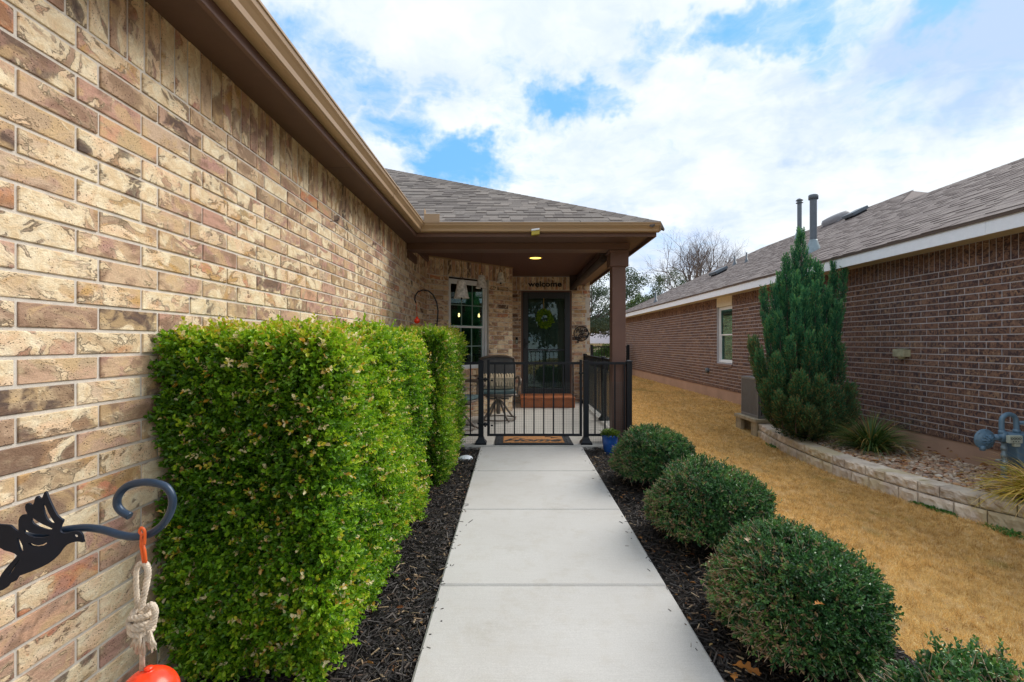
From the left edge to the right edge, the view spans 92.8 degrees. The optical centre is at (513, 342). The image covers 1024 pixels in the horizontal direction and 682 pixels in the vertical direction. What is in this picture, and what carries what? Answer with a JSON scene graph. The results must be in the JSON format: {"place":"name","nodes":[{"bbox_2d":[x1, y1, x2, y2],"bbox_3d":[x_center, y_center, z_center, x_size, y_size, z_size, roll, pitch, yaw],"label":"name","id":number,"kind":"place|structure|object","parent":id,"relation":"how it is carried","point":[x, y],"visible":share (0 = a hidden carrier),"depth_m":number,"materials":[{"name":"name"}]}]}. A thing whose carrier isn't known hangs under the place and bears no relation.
{"place":"outdoors","nodes":[
{"label":"outdoors","id":0,"kind":"place"},
{"bbox_2d":[411,447,723,681],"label":"walkway","id":1,"kind":"structure","parent":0,"point":[548,576],"depth_m":2.50,"materials":[{"name":"concrete"}]},
{"bbox_2d":[419,449,713,662],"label":"mulch crumbs","id":2,"kind":"object","parent":1,"relation":"on","point":[472,519],"visible":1,"depth_m":2.90,"materials":[{"name":"black wood"}]},
{"bbox_2d":[261,0,1023,321],"label":"sky","id":3,"kind":"structure","parent":0,"point":[688,116],"materials":[{"name":"blue"}]},
{"bbox_2d":[632,375,1023,679],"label":"ground","id":4,"kind":"structure","parent":0,"point":[747,431],"depth_m":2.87,"materials":[{"name":"plant"}]},
{"bbox_2d":[0,0,664,681],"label":"brick house","id":5,"kind":"structure","parent":4,"relation":"on","point":[166,164],"depth_m":1.78,"materials":[{"name":"beige brick"}]},
{"bbox_2d":[454,253,468,299],"bbox_3d":[-0.704,-0.943,6.600,0.210,0.732,0.210,0,0,0],"label":"hanging bell","id":6,"kind":"object","parent":5,"relation":"hanging from","point":[461,292],"visible":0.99,"depth_m":6.54,"materials":[{"name":"metal"}]},
{"bbox_2d":[449,278,486,368],"bbox_3d":[-0.763,-0.288,7.912,0.809,1.447,0.070,0,0,-43],"label":"window","id":7,"kind":"structure","parent":5,"relation":"in","point":[478,296],"depth_m":8.06,"materials":[{"name":"white plastic"}]},
{"bbox_2d":[476,253,486,289],"bbox_3d":[-0.459,-1.033,7.000,0.169,0.552,0.169,0,0,0],"label":"hanging bell","id":8,"kind":"object","parent":5,"relation":"hanging from","point":[481,282],"visible":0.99,"depth_m":6.96,"materials":[{"name":"metal"}]},
{"bbox_2d":[496,270,504,283],"bbox_3d":[-0.195,-1.100,7.450,0.138,0.418,0.138,0,0,0],"label":"hanging bell","id":9,"kind":"object","parent":5,"relation":"hanging from","point":[500,279],"visible":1,"depth_m":7.41,"materials":[{"name":"metal"}]},
{"bbox_2d":[531,228,539,235],"bbox_3d":[0.238,-1.202,5.301,0.088,0.075,0.077,0,0,0],"label":"security light","id":10,"kind":"object","parent":5,"relation":"attached to","point":[536,231],"visible":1,"depth_m":5.27,"materials":[{"name":"yellow plastic"}]},
{"bbox_2d":[535,298,553,328],"bbox_3d":[0.618,-0.566,9.536,0.395,0.611,0.109,0,0,0],"label":"wreath","id":11,"kind":"object","parent":5,"relation":"attached to","point":[549,317],"visible":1,"depth_m":9.53,"materials":[{"name":"green plant"}]},
{"bbox_2d":[528,281,561,286],"bbox_3d":[0.615,-1.156,9.585,0.663,0.111,0.012,0,0,0],"label":"welcome sign","id":12,"kind":"object","parent":5,"relation":"attached to","point":[536,284],"visible":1,"depth_m":9.58,"materials":[{"name":"black metal"}]},
{"bbox_2d":[528,298,563,387],"bbox_3d":[0.649,0.033,9.678,0.926,2.054,0.045,0,0,0],"label":"door","id":13,"kind":"structure","parent":5,"relation":"in","point":[552,337],"depth_m":9.66,"materials":[{"name":"black glass"}]},
{"bbox_2d":[523,292,569,392],"bbox_3d":[0.649,0.033,9.589,0.926,2.054,0.093,0,0,0],"label":"storm door","id":14,"kind":"structure","parent":5,"relation":"in","point":[566,295],"depth_m":9.60,"materials":[{"name":"black metal"}]},
{"bbox_2d":[574,326,589,342],"bbox_3d":[1.338,-0.165,9.578,0.316,0.336,0.025,0,0,0],"label":"round sign","id":15,"kind":"object","parent":5,"relation":"attached to","point":[582,333],"visible":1,"depth_m":9.57,"materials":[{"name":"black metal"}]},
{"bbox_2d":[569,253,606,289],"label":"beam","id":16,"kind":"structure","parent":5,"relation":"attached to","point":[575,282],"depth_m":7.45,"materials":[{"name":"brown wood"}]},
{"bbox_2d":[186,450,478,681],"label":"mulch bed","id":17,"kind":"object","parent":4,"relation":"on","point":[431,601],"visible":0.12,"depth_m":2.48,"materials":[{"name":"wood"}]},
{"bbox_2d":[0,478,176,590],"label":"hummingbird hook","id":18,"kind":"object","parent":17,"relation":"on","point":[58,538],"visible":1,"depth_m":0.74,"materials":[{"name":"black metal"}]},
{"bbox_2d":[125,526,180,681],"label":"rope float ornament","id":19,"kind":"object","parent":18,"relation":"hanging from","point":[141,622],"visible":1,"depth_m":0.75,"materials":[{"name":"white fabric"}]},
{"bbox_2d":[143,313,435,681],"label":"boxwood hedge","id":20,"kind":"object","parent":17,"relation":"on","point":[279,548],"visible":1,"depth_m":1.78,"materials":[{"name":"green plant"}]},
{"bbox_2d":[414,289,438,326],"bbox_3d":[-1.015,0.326,5.680,0.288,1.899,0.017,0,0,0],"label":"garden crook","id":21,"kind":"object","parent":17,"relation":"on","point":[435,300],"visible":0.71,"depth_m":5.67,"materials":[{"name":"black metal"}]},
{"bbox_2d":[410,303,421,325],"bbox_3d":[-1.136,-0.333,5.680,0.144,0.266,0.144,0,0,0],"label":"hummingbird feeder","id":22,"kind":"object","parent":21,"relation":"hanging from","point":[416,320],"visible":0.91,"depth_m":5.66,"materials":[{"name":"red glass"}]},
{"bbox_2d":[392,322,468,488],"bbox_3d":[-0.927,0.541,4.881,0.891,1.547,1.525,0,0,0],"label":"boxwood hedge","id":23,"kind":"object","parent":17,"relation":"on","point":[446,347],"visible":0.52,"depth_m":4.30,"materials":[{"name":"green plant"}]},
{"bbox_2d":[457,455,472,460],"bbox_3d":[-0.524,1.258,5.281,0.170,0.077,0.140,0,0,0],"label":"white stone","id":24,"kind":"object","parent":17,"relation":"on","point":[466,457],"visible":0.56,"depth_m":5.25,"materials":[{"name":"stone"}]},
{"bbox_2d":[460,402,609,449],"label":"porch floor","id":25,"kind":"structure","parent":4,"relation":"on","point":[575,440],"depth_m":7.01,"materials":[{"name":"concrete"}]},
{"bbox_2d":[461,379,485,430],"bbox_3d":[-0.827,0.705,6.760,0.698,0.998,0.681,0,0,20],"label":"patio chair","id":26,"kind":"object","parent":25,"relation":"on","point":[475,397],"visible":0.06,"depth_m":6.78,"materials":[{"name":"brown metal"}]},
{"bbox_2d":[476,355,521,420],"bbox_3d":[-0.237,0.695,7.579,0.681,0.998,0.698,0,0,-4],"label":"patio chair","id":27,"kind":"object","parent":25,"relation":"on","point":[509,376],"visible":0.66,"depth_m":7.56,"materials":[{"name":"brown metal"}]},
{"bbox_2d":[495,436,573,444],"bbox_3d":[0.245,1.205,6.080,0.940,0.027,0.560,0,0,0],"label":"door mat","id":28,"kind":"object","parent":25,"relation":"on","point":[532,440],"depth_m":5.97,"materials":[{"name":"beige rubber"}]},
{"bbox_2d":[457,353,632,444],"bbox_3d":[0.083,0.712,7.690,2.756,1.014,3.756,0,0,0],"label":"porch fence","id":29,"kind":"object","parent":25,"relation":"on","point":[596,389],"visible":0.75,"depth_m":5.87,"materials":[{"name":"black metal"}]},
{"bbox_2d":[477,360,586,435],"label":"porch gate","id":30,"kind":"structure","parent":29,"relation":"attached to","point":[494,388],"depth_m":5.87,"materials":[{"name":"black metal"}]},
{"bbox_2d":[520,393,575,407],"bbox_3d":[0.626,1.088,9.195,1.000,0.191,0.721,0,0,0],"label":"painted step","id":31,"kind":"object","parent":25,"relation":"on","point":[539,400],"visible":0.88,"depth_m":8.85,"materials":[{"name":"paint"}]},
{"bbox_2d":[590,343,609,366],"bbox_3d":[4.086,0.698,22.638,3.194,1.460,1.944,0,0,0],"label":"garden hedge","id":32,"kind":"object","parent":4,"relation":"on","point":[607,351],"visible":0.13,"depth_m":22.60,"materials":[{"name":"green plant"}]},
{"bbox_2d":[590,331,609,356],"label":"house","id":33,"kind":"structure","parent":4,"relation":"on","point":[596,340],"depth_m":34.20,"materials":[{"name":"white plastic"}]},
{"bbox_2d":[590,345,629,360],"bbox_3d":[4.150,0.790,21.000,1.680,1.420,0.100,0,0,0],"label":"back fence","id":34,"kind":"object","parent":4,"relation":"on","point":[627,351],"visible":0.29,"depth_m":20.96,"materials":[{"name":"black metal"}]},
{"bbox_2d":[590,267,657,337],"bbox_3d":[5.373,-1.469,29.180,8.448,6.206,5.778,0,0,0],"label":"live oak","id":35,"kind":"object","parent":4,"relation":"on","point":[598,325],"visible":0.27,"depth_m":28.28,"materials":[{"name":"green plant"}]},
{"bbox_2d":[626,294,646,308],"bbox_3d":[8.102,-0.808,31.958,2.140,4.856,1.990,0,0,40],"label":"young oak","id":36,"kind":"object","parent":4,"relation":"on","point":[633,301],"visible":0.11,"depth_m":31.52,"materials":[{"name":"green plant"}]},
{"bbox_2d":[649,267,687,297],"bbox_3d":[11.151,-1.855,34.773,3.314,6.943,2.659,0,0,0],"label":"evergreen tree","id":37,"kind":"object","parent":4,"relation":"on","point":[660,281],"visible":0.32,"depth_m":34.82,"materials":[{"name":"green plant"}]},
{"bbox_2d":[642,228,748,290],"bbox_3d":[14.842,-3.779,37.362,10.411,10.573,9.054,0,0,0],"label":"bare tree","id":38,"kind":"object","parent":4,"relation":"on","point":[696,266],"visible":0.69,"depth_m":37.54,"materials":[{"name":"grey plant"}]},
{"bbox_2d":[583,447,916,681],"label":"mulch bed","id":39,"kind":"object","parent":4,"relation":"on","point":[749,659],"visible":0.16,"depth_m":2.71,"materials":[{"name":"wood"}]},
{"bbox_2d":[367,451,770,671],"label":"leaf litter","id":40,"kind":"object","parent":39,"relation":"on","point":[399,606],"visible":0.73,"depth_m":2.54,"materials":[{"name":"brown plant"}]},
{"bbox_2d":[599,428,619,454],"bbox_3d":[1.105,1.130,5.583,0.247,0.309,0.238,0,0,0],"label":"blue pot","id":41,"kind":"object","parent":39,"relation":"on","point":[609,437],"visible":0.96,"depth_m":5.52,"materials":[{"name":"ceramic"}]},
{"bbox_2d":[607,421,700,484],"bbox_3d":[1.241,0.967,4.367,0.809,0.491,0.865,0,0,0],"label":"round bush","id":42,"kind":"object","parent":39,"relation":"on","point":[646,452],"visible":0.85,"depth_m":4.14,"materials":[{"name":"green plant"}]},
{"bbox_2d":[640,451,781,549],"bbox_3d":[1.249,0.988,3.171,0.823,0.482,0.899,0,0,0],"label":"round bush","id":43,"kind":"object","parent":39,"relation":"on","point":[699,498],"visible":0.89,"depth_m":2.94,"materials":[{"name":"green plant"}]},
{"bbox_2d":[728,672,738,680],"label":"oak leaf","id":44,"kind":"object","parent":39,"relation":"on","point":[733,676],"visible":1,"depth_m":1.90,"materials":[{"name":"brown plant"}]},
{"bbox_2d":[727,660,760,675],"bbox_3d":[0.926,1.292,1.946,0.069,0.018,0.116,0,0,-41],"label":"oak leaf","id":45,"kind":"object","parent":39,"relation":"on","point":[747,666],"visible":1,"depth_m":1.94,"materials":[{"name":"brown plant"}]},
{"bbox_2d":[699,512,904,681],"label":"round bush","id":46,"kind":"object","parent":39,"relation":"on","point":[772,581],"visible":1,"depth_m":1.87,"materials":[{"name":"green plant"}]},
{"bbox_2d":[857,630,1023,681],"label":"round bush","id":47,"kind":"object","parent":39,"relation":"on","point":[947,664],"visible":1,"depth_m":1.34,"materials":[{"name":"green plant"}]},
{"bbox_2d":[734,413,771,436],"bbox_3d":[4.415,1.411,8.400,0.870,0.297,0.800,0,0,0],"label":"equipment pad","id":48,"kind":"object","parent":4,"relation":"on","point":[743,421],"visible":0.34,"depth_m":8.35,"materials":[{"name":"concrete"}]},
{"bbox_2d":[741,375,773,418],"bbox_3d":[4.390,0.916,8.400,0.660,0.692,0.600,0,0,0],"label":"air conditioner","id":49,"kind":"object","parent":48,"relation":"on","point":[750,401],"visible":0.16,"depth_m":8.36,"materials":[{"name":"grey metal"}]},
{"bbox_2d":[626,158,1023,473],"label":"neighbouring house","id":50,"kind":"structure","parent":4,"relation":"on","point":[932,330],"depth_m":6.48,"materials":[{"name":"brown brick"}]},
{"bbox_2d":[719,306,731,362],"bbox_3d":[5.210,-0.198,11.850,0.070,1.375,0.850,0,0,0],"label":"window","id":51,"kind":"structure","parent":50,"relation":"in","point":[725,313],"depth_m":11.96,"materials":[{"name":"white plastic"}]},
{"bbox_2d":[974,412,1023,477],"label":"gas meter","id":52,"kind":"object","parent":50,"relation":"attached to","point":[1012,442],"visible":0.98,"depth_m":4.79,"materials":[{"name":"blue metal"}]},
{"bbox_2d":[758,423,1023,532],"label":"stone edging","id":53,"kind":"object","parent":4,"relation":"on","point":[908,487],"visible":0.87,"depth_m":4.83,"materials":[{"name":"stone"}]},
{"bbox_2d":[910,500,964,518],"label":"weeds","id":54,"kind":"object","parent":4,"relation":"on","point":[934,508],"visible":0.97,"depth_m":4.50,"materials":[{"name":"green plant"}]},
{"bbox_2d":[977,522,1023,539],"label":"weeds","id":55,"kind":"object","parent":4,"relation":"on","point":[1011,531],"visible":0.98,"depth_m":3.95,"materials":[{"name":"green plant"}]},
{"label":"gravel bed","id":56,"kind":"structure","parent":0,"visible":0},
{"bbox_2d":[747,226,861,442],"bbox_3d":[4.167,-0.180,6.856,1.533,3.125,1.377,0,0,0],"label":"juniper tree","id":57,"kind":"object","parent":56,"relation":"on","point":[800,392],"visible":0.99,"depth_m":6.81,"materials":[{"name":"green plant"}]},
{"bbox_2d":[819,407,939,460],"bbox_3d":[4.482,1.136,6.116,1.322,0.690,1.408,0,0,0],"label":"liriope clump","id":58,"kind":"object","parent":56,"relation":"on","point":[871,437],"visible":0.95,"depth_m":6.02,"materials":[{"name":"green plant"}]},
{"bbox_2d":[783,426,1023,499],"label":"river stones","id":59,"kind":"object","parent":56,"relation":"on","point":[945,472],"visible":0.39,"depth_m":5.35,"materials":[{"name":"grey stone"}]},
{"bbox_2d":[956,447,1023,516],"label":"grass clump","id":60,"kind":"object","parent":56,"relation":"on","point":[1017,488],"visible":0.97,"depth_m":4.20,"materials":[{"name":"yellow plant"}]}
]}

